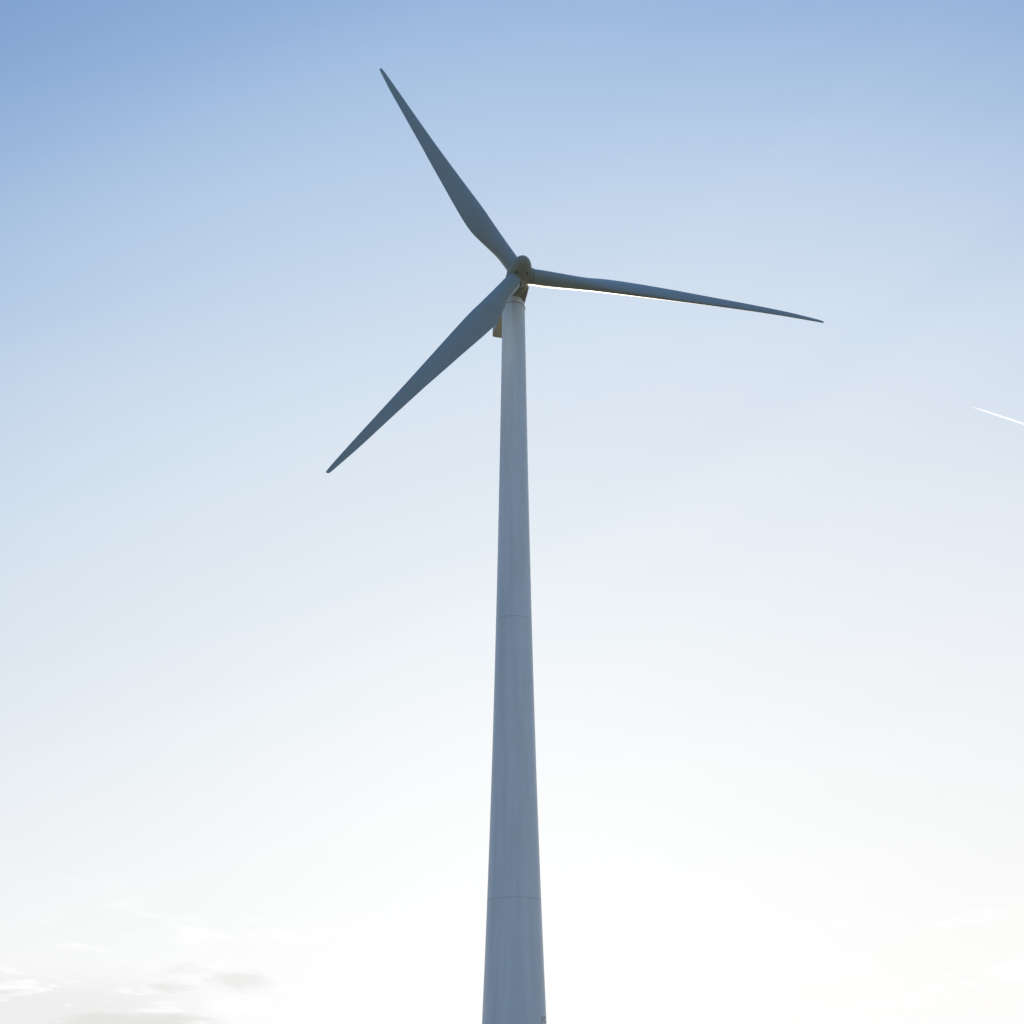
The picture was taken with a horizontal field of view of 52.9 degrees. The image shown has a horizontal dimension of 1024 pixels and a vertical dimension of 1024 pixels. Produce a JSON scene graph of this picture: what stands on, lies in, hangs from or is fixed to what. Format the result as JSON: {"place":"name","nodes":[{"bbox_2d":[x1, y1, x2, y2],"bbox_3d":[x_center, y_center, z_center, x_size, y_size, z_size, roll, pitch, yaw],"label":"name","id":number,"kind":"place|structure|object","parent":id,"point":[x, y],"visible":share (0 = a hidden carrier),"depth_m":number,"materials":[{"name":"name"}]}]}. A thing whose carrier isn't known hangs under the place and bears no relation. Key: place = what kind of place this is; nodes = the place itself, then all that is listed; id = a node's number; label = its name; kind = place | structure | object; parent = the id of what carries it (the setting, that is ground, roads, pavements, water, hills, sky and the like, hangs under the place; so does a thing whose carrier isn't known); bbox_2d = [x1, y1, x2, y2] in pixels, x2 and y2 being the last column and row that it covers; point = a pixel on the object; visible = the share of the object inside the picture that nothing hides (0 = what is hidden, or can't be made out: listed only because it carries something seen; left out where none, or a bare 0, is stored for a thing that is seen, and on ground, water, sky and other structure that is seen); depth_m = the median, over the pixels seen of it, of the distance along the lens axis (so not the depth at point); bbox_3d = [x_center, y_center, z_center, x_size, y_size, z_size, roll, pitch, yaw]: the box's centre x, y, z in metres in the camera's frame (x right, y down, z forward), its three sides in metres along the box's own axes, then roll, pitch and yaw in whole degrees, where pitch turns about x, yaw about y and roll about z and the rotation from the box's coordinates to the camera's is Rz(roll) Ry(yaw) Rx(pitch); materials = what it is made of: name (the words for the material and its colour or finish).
{"place":"outdoors","nodes":[
{"label":"outdoors","id":0,"kind":"place"},
{"bbox_2d":[0,0,1023,1023],"label":"sky","id":1,"kind":"structure","parent":0,"point":[777,562],"materials":[{"name":"blue"}]},
{"bbox_2d":[326,68,823,1023],"bbox_3d":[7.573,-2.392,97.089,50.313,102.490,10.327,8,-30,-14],"label":"wind turbine","id":2,"kind":"object","parent":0,"point":[514,984],"visible":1,"depth_m":87.34,"materials":[{"name":"paint"}]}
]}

